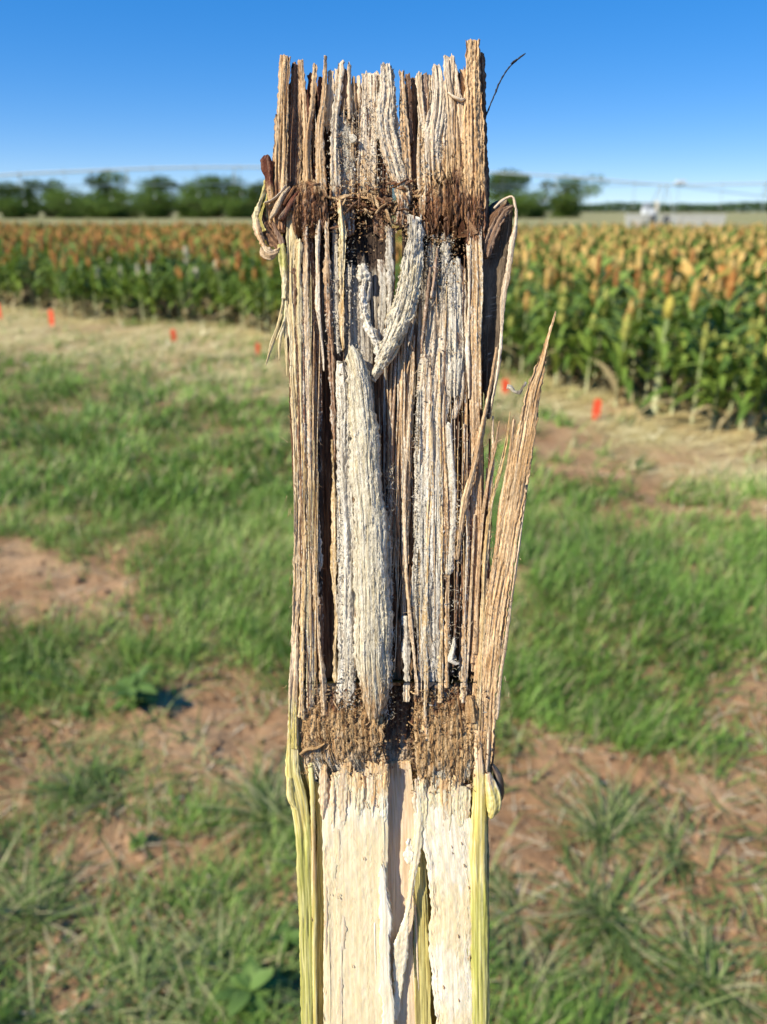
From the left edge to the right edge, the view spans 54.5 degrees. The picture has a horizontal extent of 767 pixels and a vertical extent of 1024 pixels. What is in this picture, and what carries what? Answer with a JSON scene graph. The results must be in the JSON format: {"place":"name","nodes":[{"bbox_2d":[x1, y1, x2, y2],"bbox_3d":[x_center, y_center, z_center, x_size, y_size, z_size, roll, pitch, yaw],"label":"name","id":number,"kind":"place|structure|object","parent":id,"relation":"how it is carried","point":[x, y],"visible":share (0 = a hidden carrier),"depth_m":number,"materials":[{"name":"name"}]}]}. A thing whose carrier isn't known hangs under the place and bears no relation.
{"place":"outdoors","nodes":[
{"label":"outdoors","id":0,"kind":"place"},
{"bbox_2d":[0,211,766,1023],"bbox_3d":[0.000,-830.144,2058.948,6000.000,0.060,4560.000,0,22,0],"label":"ground","id":1,"kind":"structure","parent":0,"point":[14,557],"depth_m":2.67,"materials":[{"name":"soil"}]},
{"bbox_2d":[2,244,24,309],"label":"sorghum plant","id":2,"kind":"object","parent":1,"relation":"on","point":[12,255],"visible":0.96,"depth_m":12.79,"materials":[{"name":"green plant"}]},
{"bbox_2d":[0,180,32,209],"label":"broadleaf tree","id":3,"kind":"object","parent":1,"relation":"on","point":[8,192],"visible":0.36,"depth_m":182.53,"materials":[{"name":"green plant"}]},
{"bbox_2d":[0,197,46,218],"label":"broadleaf tree","id":4,"kind":"object","parent":1,"relation":"on","point":[12,208],"visible":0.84,"depth_m":170.83,"materials":[{"name":"green plant"}]},
{"bbox_2d":[16,178,43,216],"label":"broadleaf tree","id":5,"kind":"object","parent":1,"relation":"on","point":[31,192],"visible":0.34,"depth_m":206.48,"materials":[{"name":"green plant"}]},
{"bbox_2d":[8,257,56,308],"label":"sorghum plant","id":6,"kind":"object","parent":1,"relation":"on","point":[36,286],"visible":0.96,"depth_m":12.91,"materials":[{"name":"green plant"}]},
{"bbox_2d":[22,187,72,217],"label":"broadleaf tree","id":7,"kind":"object","parent":1,"relation":"on","point":[49,215],"visible":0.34,"depth_m":187.73,"materials":[{"name":"green plant"}]},
{"bbox_2d":[31,251,90,316],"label":"sorghum plant","id":8,"kind":"object","parent":1,"relation":"on","point":[61,283],"visible":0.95,"depth_m":11.82,"materials":[{"name":"green plant"}]},
{"bbox_2d":[36,187,86,217],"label":"broadleaf tree","id":9,"kind":"object","parent":1,"relation":"on","point":[57,197],"visible":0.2,"depth_m":180.19,"materials":[{"name":"green plant"}]},
{"bbox_2d":[0,815,131,1005],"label":"grass tuft","id":10,"kind":"object","parent":1,"relation":"on","point":[35,914],"visible":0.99,"depth_m":1.82,"materials":[{"name":"plant"}]},
{"bbox_2d":[39,259,96,318],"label":"sorghum plant","id":11,"kind":"object","parent":1,"relation":"on","point":[63,268],"visible":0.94,"depth_m":11.68,"materials":[{"name":"green plant"}]},
{"bbox_2d":[52,252,106,318],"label":"sorghum plant","id":12,"kind":"object","parent":1,"relation":"on","point":[77,278],"visible":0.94,"depth_m":11.70,"materials":[{"name":"green plant"}]},
{"bbox_2d":[46,196,112,218],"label":"broadleaf tree","id":13,"kind":"object","parent":1,"relation":"on","point":[71,213],"visible":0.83,"depth_m":169.57,"materials":[{"name":"green plant"}]},
{"bbox_2d":[0,715,172,842],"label":"grass tuft","id":14,"kind":"object","parent":1,"relation":"on","point":[80,779],"visible":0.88,"depth_m":2.18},
{"bbox_2d":[64,255,118,319],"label":"sorghum plant","id":15,"kind":"object","parent":1,"relation":"on","point":[89,266],"visible":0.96,"depth_m":11.61,"materials":[{"name":"green plant"}]},
{"bbox_2d":[63,189,120,217],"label":"broadleaf tree","id":16,"kind":"object","parent":1,"relation":"on","point":[97,197],"visible":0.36,"depth_m":178.15,"materials":[{"name":"green plant"}]},
{"bbox_2d":[83,171,129,212],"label":"broadleaf tree","id":17,"kind":"object","parent":1,"relation":"on","point":[100,178],"visible":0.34,"depth_m":195.34,"materials":[{"name":"green plant"}]},
{"bbox_2d":[96,244,135,313],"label":"sorghum plant","id":18,"kind":"object","parent":1,"relation":"on","point":[111,250],"visible":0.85,"depth_m":12.11,"materials":[{"name":"green plant"}]},
{"bbox_2d":[81,198,153,218],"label":"broadleaf tree","id":19,"kind":"object","parent":1,"relation":"on","point":[115,213],"visible":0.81,"depth_m":168.34,"materials":[{"name":"green plant"}]},
{"bbox_2d":[94,257,145,318],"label":"sorghum plant","id":20,"kind":"object","parent":1,"relation":"on","point":[111,282],"visible":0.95,"depth_m":11.63,"materials":[{"name":"green plant"}]},
{"bbox_2d":[96,264,148,320],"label":"sorghum plant","id":21,"kind":"object","parent":1,"relation":"on","point":[122,282],"visible":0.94,"depth_m":11.55,"materials":[{"name":"green plant"}]},
{"bbox_2d":[100,188,148,217],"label":"broadleaf tree","id":22,"kind":"object","parent":1,"relation":"on","point":[131,204],"visible":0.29,"depth_m":181.85,"materials":[{"name":"green plant"}]},
{"bbox_2d":[102,663,158,710],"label":"broadleaf weed","id":23,"kind":"object","parent":1,"relation":"on","point":[129,687],"visible":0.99,"depth_m":2.54,"materials":[{"name":"green plant"}]},
{"bbox_2d":[109,262,171,320],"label":"sorghum plant","id":24,"kind":"object","parent":1,"relation":"on","point":[139,278],"visible":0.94,"depth_m":11.37,"materials":[{"name":"green plant"}]},
{"bbox_2d":[41,879,249,1023],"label":"grass tuft","id":25,"kind":"object","parent":1,"relation":"on","point":[150,958],"visible":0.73,"depth_m":1.67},
{"bbox_2d":[120,186,175,217],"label":"broadleaf tree","id":26,"kind":"object","parent":1,"relation":"on","point":[153,204],"visible":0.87,"depth_m":173.34,"materials":[{"name":"green plant"}]},
{"bbox_2d":[130,262,173,322],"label":"sorghum plant","id":27,"kind":"object","parent":1,"relation":"on","point":[150,300],"visible":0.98,"depth_m":11.33,"materials":[{"name":"green plant"}]},
{"bbox_2d":[134,174,177,217],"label":"broadleaf tree","id":28,"kind":"object","parent":1,"relation":"on","point":[159,180],"visible":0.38,"depth_m":186.32,"materials":[{"name":"green plant"}]},
{"bbox_2d":[145,242,183,316],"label":"sorghum plant","id":29,"kind":"object","parent":1,"relation":"on","point":[162,255],"visible":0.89,"depth_m":11.90,"materials":[{"name":"green plant"}]},
{"bbox_2d":[153,266,197,321],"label":"sorghum plant","id":30,"kind":"object","parent":1,"relation":"on","point":[179,294],"visible":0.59,"depth_m":11.39,"materials":[{"name":"green plant"}]},
{"bbox_2d":[155,268,205,323],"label":"sorghum plant","id":31,"kind":"object","parent":1,"relation":"on","point":[179,277],"visible":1,"depth_m":11.19,"materials":[{"name":"green plant"}]},
{"bbox_2d":[67,866,299,1023],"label":"grass tuft","id":32,"kind":"object","parent":1,"relation":"on","point":[226,963],"visible":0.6,"depth_m":1.68,"materials":[{"name":"plant"}]},
{"bbox_2d":[157,183,209,217],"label":"broadleaf tree","id":33,"kind":"object","parent":1,"relation":"on","point":[190,192],"visible":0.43,"depth_m":183.00,"materials":[{"name":"green plant"}]},
{"bbox_2d":[154,246,222,321],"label":"sorghum plant","id":34,"kind":"object","parent":1,"relation":"on","point":[185,255],"visible":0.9,"depth_m":11.37,"materials":[{"name":"green plant"}]},
{"bbox_2d":[170,194,219,217],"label":"broadleaf tree","id":35,"kind":"object","parent":1,"relation":"on","point":[198,213],"visible":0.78,"depth_m":173.46,"materials":[{"name":"green plant"}]},
{"bbox_2d":[184,267,213,321],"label":"sorghum plant","id":36,"kind":"object","parent":1,"relation":"on","point":[200,297],"visible":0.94,"depth_m":11.37,"materials":[{"name":"green plant"}]},
{"bbox_2d":[175,173,248,217],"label":"broadleaf tree","id":37,"kind":"object","parent":1,"relation":"on","point":[208,179],"visible":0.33,"depth_m":188.37,"materials":[{"name":"green plant"}]},
{"bbox_2d":[193,254,249,324],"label":"sorghum plant","id":38,"kind":"object","parent":1,"relation":"on","point":[218,266],"visible":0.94,"depth_m":10.98,"materials":[{"name":"green plant"}]},
{"bbox_2d":[207,256,244,321],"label":"sorghum plant","id":39,"kind":"object","parent":1,"relation":"on","point":[229,282],"visible":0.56,"depth_m":11.35,"materials":[{"name":"green plant"}]},
{"bbox_2d":[198,194,263,218],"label":"broadleaf tree","id":40,"kind":"object","parent":1,"relation":"on","point":[238,212],"visible":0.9,"depth_m":169.33,"materials":[{"name":"green plant"}]},
{"bbox_2d":[206,258,264,328],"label":"sorghum plant","id":41,"kind":"object","parent":1,"relation":"on","point":[237,270],"visible":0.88,"depth_m":10.67,"materials":[{"name":"green plant"}]},
{"bbox_2d":[209,184,264,217],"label":"broadleaf tree","id":42,"kind":"object","parent":1,"relation":"on","point":[232,191],"visible":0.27,"depth_m":183.71,"materials":[{"name":"green plant"}]},
{"bbox_2d":[213,270,262,331],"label":"sorghum plant","id":43,"kind":"object","parent":1,"relation":"on","point":[244,313],"visible":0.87,"depth_m":10.43,"materials":[{"name":"green plant"}]},
{"bbox_2d":[221,238,257,323],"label":"sorghum plant","id":44,"kind":"object","parent":1,"relation":"on","point":[245,257],"visible":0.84,"depth_m":11.08,"materials":[{"name":"green plant"}]},
{"bbox_2d":[183,735,295,870],"bbox_3d":[-0.350,0.794,2.139,0.559,0.121,0.616,0,22,0],"label":"grass tuft","id":45,"kind":"object","parent":1,"relation":"on","point":[264,807],"visible":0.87,"depth_m":2.12,"materials":[{"name":"plant"}]},
{"bbox_2d":[213,955,281,1023],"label":"broadleaf weed","id":46,"kind":"object","parent":1,"relation":"on","point":[248,980],"visible":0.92,"depth_m":1.57,"materials":[{"name":"green plant"}]},
{"bbox_2d":[227,252,279,333],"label":"sorghum plant","id":47,"kind":"object","parent":1,"relation":"on","point":[263,261],"visible":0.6,"depth_m":10.22,"materials":[{"name":"green plant"}]},
{"bbox_2d":[229,268,279,332],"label":"sorghum plant","id":48,"kind":"object","parent":1,"relation":"on","point":[256,303],"visible":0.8,"depth_m":10.41,"materials":[{"name":"green plant"}]},
{"bbox_2d":[242,249,276,324],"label":"sorghum plant","id":49,"kind":"object","parent":1,"relation":"on","point":[257,263],"visible":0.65,"depth_m":11.02,"materials":[{"name":"green plant"}]},
{"bbox_2d":[259,259,281,332],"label":"sorghum plant","id":50,"kind":"object","parent":1,"relation":"on","point":[270,275],"visible":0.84,"depth_m":10.20,"materials":[{"name":"green plant"}]},
{"bbox_2d":[261,919,299,964],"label":"broadleaf weed","id":51,"kind":"object","parent":1,"relation":"on","point":[275,938],"visible":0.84,"depth_m":1.71,"materials":[{"name":"green plant"}]},
{"bbox_2d":[0,303,766,1023],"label":"grass","id":52,"kind":"structure","parent":1,"relation":"on","point":[646,729],"depth_m":3.04,"materials":[{"name":"plant"}]},
{"bbox_2d":[0,219,766,328],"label":"sorghum crop","id":53,"kind":"object","parent":1,"relation":"on","point":[732,248],"visible":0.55,"depth_m":14.85,"materials":[{"name":"plant"}]},
{"bbox_2d":[0,454,766,1023],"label":"soil clods","id":54,"kind":"object","parent":1,"relation":"on","point":[144,856],"visible":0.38,"depth_m":2.10,"materials":[{"name":"soil"}]},
{"bbox_2d":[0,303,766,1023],"bbox_3d":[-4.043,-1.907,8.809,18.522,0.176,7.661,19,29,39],"label":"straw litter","id":55,"kind":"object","parent":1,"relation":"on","point":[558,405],"visible":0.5,"depth_m":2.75,"materials":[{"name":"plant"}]},
{"bbox_2d":[0,165,766,227],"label":"pivot sprinkler","id":56,"kind":"object","parent":1,"relation":"on","point":[664,221],"visible":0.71,"depth_m":68.37,"materials":[{"name":"metal"}]},
{"bbox_2d":[39,200,766,211],"bbox_3d":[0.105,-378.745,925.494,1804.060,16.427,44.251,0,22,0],"label":"distant woodland","id":57,"kind":"object","parent":1,"relation":"on","point":[710,207],"visible":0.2,"depth_m":914.57,"materials":[{"name":"green plant"}]},
{"bbox_2d":[489,168,534,214],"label":"broadleaf tree","id":58,"kind":"object","parent":1,"relation":"on","point":[508,190],"visible":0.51,"depth_m":184.91,"materials":[{"name":"green plant"}]},
{"bbox_2d":[489,194,539,218],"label":"broadleaf tree","id":59,"kind":"object","parent":1,"relation":"on","point":[527,203],"visible":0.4,"depth_m":169.49,"materials":[{"name":"green plant"}]},
{"bbox_2d":[503,285,542,361],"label":"sorghum plant","id":60,"kind":"object","parent":1,"relation":"on","point":[515,296],"visible":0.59,"depth_m":8.29,"materials":[{"name":"green plant"}]},
{"bbox_2d":[502,314,550,372],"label":"sorghum plant","id":61,"kind":"object","parent":1,"relation":"on","point":[511,323],"visible":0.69,"depth_m":7.80,"materials":[{"name":"green plant"}]},
{"bbox_2d":[489,848,567,954],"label":"grass tuft","id":62,"kind":"object","parent":1,"relation":"on","point":[495,883],"visible":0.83,"depth_m":1.85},
{"bbox_2d":[503,290,553,375],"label":"sorghum plant","id":63,"kind":"object","parent":1,"relation":"on","point":[520,330],"visible":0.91,"depth_m":7.59,"materials":[{"name":"green plant"}]},
{"bbox_2d":[501,189,556,217],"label":"broadleaf tree","id":64,"kind":"object","parent":1,"relation":"on","point":[540,212],"visible":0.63,"depth_m":176.68,"materials":[{"name":"green plant"}]},
{"bbox_2d":[516,263,585,359],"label":"sorghum plant","id":65,"kind":"object","parent":1,"relation":"on","point":[547,280],"visible":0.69,"depth_m":7.80,"materials":[{"name":"green plant"}]},
{"bbox_2d":[513,300,594,382],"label":"sorghum plant","id":66,"kind":"object","parent":1,"relation":"on","point":[549,313],"visible":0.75,"depth_m":7.37,"materials":[{"name":"green plant"}]},
{"bbox_2d":[523,304,587,386],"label":"sorghum plant","id":67,"kind":"object","parent":1,"relation":"on","point":[557,357],"visible":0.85,"depth_m":7.10,"materials":[{"name":"green plant"}]},
{"bbox_2d":[529,286,595,367],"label":"sorghum plant","id":68,"kind":"object","parent":1,"relation":"on","point":[565,300],"visible":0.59,"depth_m":7.45,"materials":[{"name":"green plant"}]},
{"bbox_2d":[544,312,585,385],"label":"sorghum plant","id":69,"kind":"object","parent":1,"relation":"on","point":[570,363],"visible":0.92,"depth_m":7.10,"materials":[{"name":"green plant"}]},
{"bbox_2d":[531,173,608,217],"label":"broadleaf tree","id":70,"kind":"object","parent":1,"relation":"on","point":[565,204],"visible":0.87,"depth_m":187.86,"materials":[{"name":"green plant"}]},
{"bbox_2d":[489,893,651,1023],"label":"grass tuft","id":71,"kind":"object","parent":1,"relation":"on","point":[521,965],"visible":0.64,"depth_m":1.66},
{"bbox_2d":[538,279,646,380],"bbox_3d":[2.009,-1.750,7.277,0.987,0.993,1.052,-17,27,-35],"label":"sorghum plant","id":72,"kind":"object","parent":1,"relation":"on","point":[590,298],"visible":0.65,"depth_m":7.20,"materials":[{"name":"green plant"}]},
{"bbox_2d":[575,254,614,336],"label":"sorghum plant","id":73,"kind":"object","parent":1,"relation":"on","point":[599,274],"visible":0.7,"depth_m":7.76,"materials":[{"name":"green plant"}]},
{"bbox_2d":[540,287,656,386],"bbox_3d":[2.043,-1.662,7.131,1.185,0.940,0.595,-3,22,-6],"label":"sorghum plant","id":74,"kind":"object","parent":1,"relation":"on","point":[601,302],"visible":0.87,"depth_m":7.06,"materials":[{"name":"green plant"}]},
{"bbox_2d":[562,313,636,392],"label":"sorghum plant","id":75,"kind":"object","parent":1,"relation":"on","point":[592,341],"visible":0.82,"depth_m":6.96,"materials":[{"name":"green plant"}]},
{"bbox_2d":[515,741,694,913],"bbox_3d":[0.616,0.826,2.075,0.489,0.111,0.599,4,22,10],"label":"grass tuft","id":76,"kind":"object","parent":1,"relation":"on","point":[596,828],"visible":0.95,"depth_m":2.08,"materials":[{"name":"plant"}]},
{"bbox_2d":[493,820,727,1023],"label":"grass tuft","id":77,"kind":"object","parent":1,"relation":"on","point":[594,907],"visible":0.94,"depth_m":1.77,"materials":[{"name":"plant"}]},
{"bbox_2d":[597,268,629,380],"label":"sorghum plant","id":78,"kind":"object","parent":1,"relation":"on","point":[618,279],"visible":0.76,"depth_m":7.29,"materials":[{"name":"green plant"}]},
{"bbox_2d":[585,312,672,407],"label":"sorghum plant","id":79,"kind":"object","parent":1,"relation":"on","point":[622,351],"visible":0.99,"depth_m":6.35,"materials":[{"name":"green plant"}]},
{"bbox_2d":[592,298,667,396],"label":"sorghum plant","id":80,"kind":"object","parent":1,"relation":"on","point":[631,309],"visible":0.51,"depth_m":6.62,"materials":[{"name":"green plant"}]},
{"bbox_2d":[613,277,680,373],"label":"sorghum plant","id":81,"kind":"object","parent":1,"relation":"on","point":[646,312],"visible":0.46,"depth_m":7.56,"materials":[{"name":"green plant"}]},
{"bbox_2d":[598,279,697,387],"bbox_3d":[2.469,-1.667,7.046,1.190,1.014,0.305,17,28,37],"label":"sorghum plant","id":82,"kind":"object","parent":1,"relation":"on","point":[641,294],"visible":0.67,"depth_m":6.98,"materials":[{"name":"green plant"}]},
{"bbox_2d":[578,297,726,399],"bbox_3d":[2.379,-1.414,6.541,1.162,0.923,0.583,-1,22,-2],"label":"sorghum plant","id":83,"kind":"object","parent":1,"relation":"on","point":[644,326],"visible":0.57,"depth_m":6.51,"materials":[{"name":"green plant"}]},
{"bbox_2d":[620,295,709,414],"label":"sorghum plant","id":84,"kind":"object","parent":1,"relation":"on","point":[661,324],"visible":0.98,"depth_m":6.07,"materials":[{"name":"green plant"}]},
{"bbox_2d":[636,268,696,389],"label":"sorghum plant","id":85,"kind":"object","parent":1,"relation":"on","point":[667,280],"visible":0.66,"depth_m":6.84,"materials":[{"name":"green plant"}]},
{"bbox_2d":[623,322,713,414],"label":"sorghum plant","id":86,"kind":"object","parent":1,"relation":"on","point":[681,344],"visible":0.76,"depth_m":6.11,"materials":[{"name":"green plant"}]},
{"bbox_2d":[600,786,739,899],"bbox_3d":[0.760,0.865,1.996,0.395,0.096,0.392,0,22,0],"label":"grass tuft","id":87,"kind":"object","parent":1,"relation":"on","point":[671,852],"visible":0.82,"depth_m":2.01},
{"bbox_2d":[605,885,766,1023],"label":"grass tuft","id":88,"kind":"object","parent":1,"relation":"on","point":[713,981],"visible":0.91,"depth_m":1.66,"materials":[{"name":"plant"}]},
{"bbox_2d":[672,275,724,406],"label":"sorghum plant","id":89,"kind":"object","parent":1,"relation":"on","point":[693,304],"visible":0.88,"depth_m":6.16,"materials":[{"name":"green plant"}]},
{"bbox_2d":[636,320,763,423],"bbox_3d":[2.542,-1.127,5.976,1.047,0.813,0.727,2,22,5],"label":"sorghum plant","id":90,"kind":"object","parent":1,"relation":"on","point":[704,340],"visible":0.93,"depth_m":5.89,"materials":[{"name":"green plant"}]},
{"bbox_2d":[670,296,745,388],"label":"sorghum plant","id":91,"kind":"object","parent":1,"relation":"on","point":[711,324],"visible":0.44,"depth_m":6.86,"materials":[{"name":"green plant"}]},
{"bbox_2d":[651,268,766,403],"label":"sorghum plant","id":92,"kind":"object","parent":1,"relation":"on","point":[734,294],"visible":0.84,"depth_m":6.30,"materials":[{"name":"green plant"}]},
{"bbox_2d":[674,276,750,376],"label":"sorghum plant","id":93,"kind":"object","parent":1,"relation":"on","point":[718,287],"visible":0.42,"depth_m":7.04,"materials":[{"name":"green plant"}]},
{"bbox_2d":[693,326,733,393],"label":"sorghum plant","id":94,"kind":"object","parent":1,"relation":"on","point":[709,371],"visible":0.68,"depth_m":6.34,"materials":[{"name":"green plant"}]},
{"bbox_2d":[667,330,764,430],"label":"sorghum plant","id":95,"kind":"object","parent":1,"relation":"on","point":[741,342],"visible":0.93,"depth_m":5.69,"materials":[{"name":"green plant"}]},
{"bbox_2d":[681,339,756,427],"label":"sorghum plant","id":96,"kind":"object","parent":1,"relation":"on","point":[721,379],"visible":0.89,"depth_m":5.78,"materials":[{"name":"green plant"}]},
{"bbox_2d":[684,316,766,404],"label":"sorghum plant","id":97,"kind":"object","parent":1,"relation":"on","point":[750,333],"visible":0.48,"depth_m":6.25,"materials":[{"name":"green plant"}]},
{"bbox_2d":[700,288,766,389],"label":"sorghum plant","id":98,"kind":"object","parent":1,"relation":"on","point":[758,310],"visible":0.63,"depth_m":6.54,"materials":[{"name":"green plant"}]},
{"bbox_2d":[707,351,766,430],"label":"sorghum plant","id":99,"kind":"object","parent":1,"relation":"on","point":[756,363],"visible":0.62,"depth_m":5.67,"materials":[{"name":"green plant"}]},
{"bbox_2d":[717,303,766,429],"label":"sorghum plant","id":100,"kind":"object","parent":1,"relation":"on","point":[763,340],"visible":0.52,"depth_m":5.70,"materials":[{"name":"green plant"}]},
{"bbox_2d":[730,344,766,431],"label":"sorghum plant","id":101,"kind":"object","parent":1,"relation":"on","point":[754,403],"visible":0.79,"depth_m":5.59,"materials":[{"name":"green plant"}]},
{"bbox_2d":[0,0,766,210],"label":"sky","id":102,"kind":"structure","parent":0,"point":[646,91],"materials":[{"name":"blue"}]},
{"bbox_2d":[252,39,555,1023],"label":"split stalk","id":103,"kind":"object","parent":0,"point":[402,597],"visible":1,"depth_m":0.12,"materials":[{"name":"plant"}]},
{"bbox_2d":[659,214,726,226],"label":"wall","id":104,"kind":"structure","parent":0,"point":[701,219],"depth_m":81.80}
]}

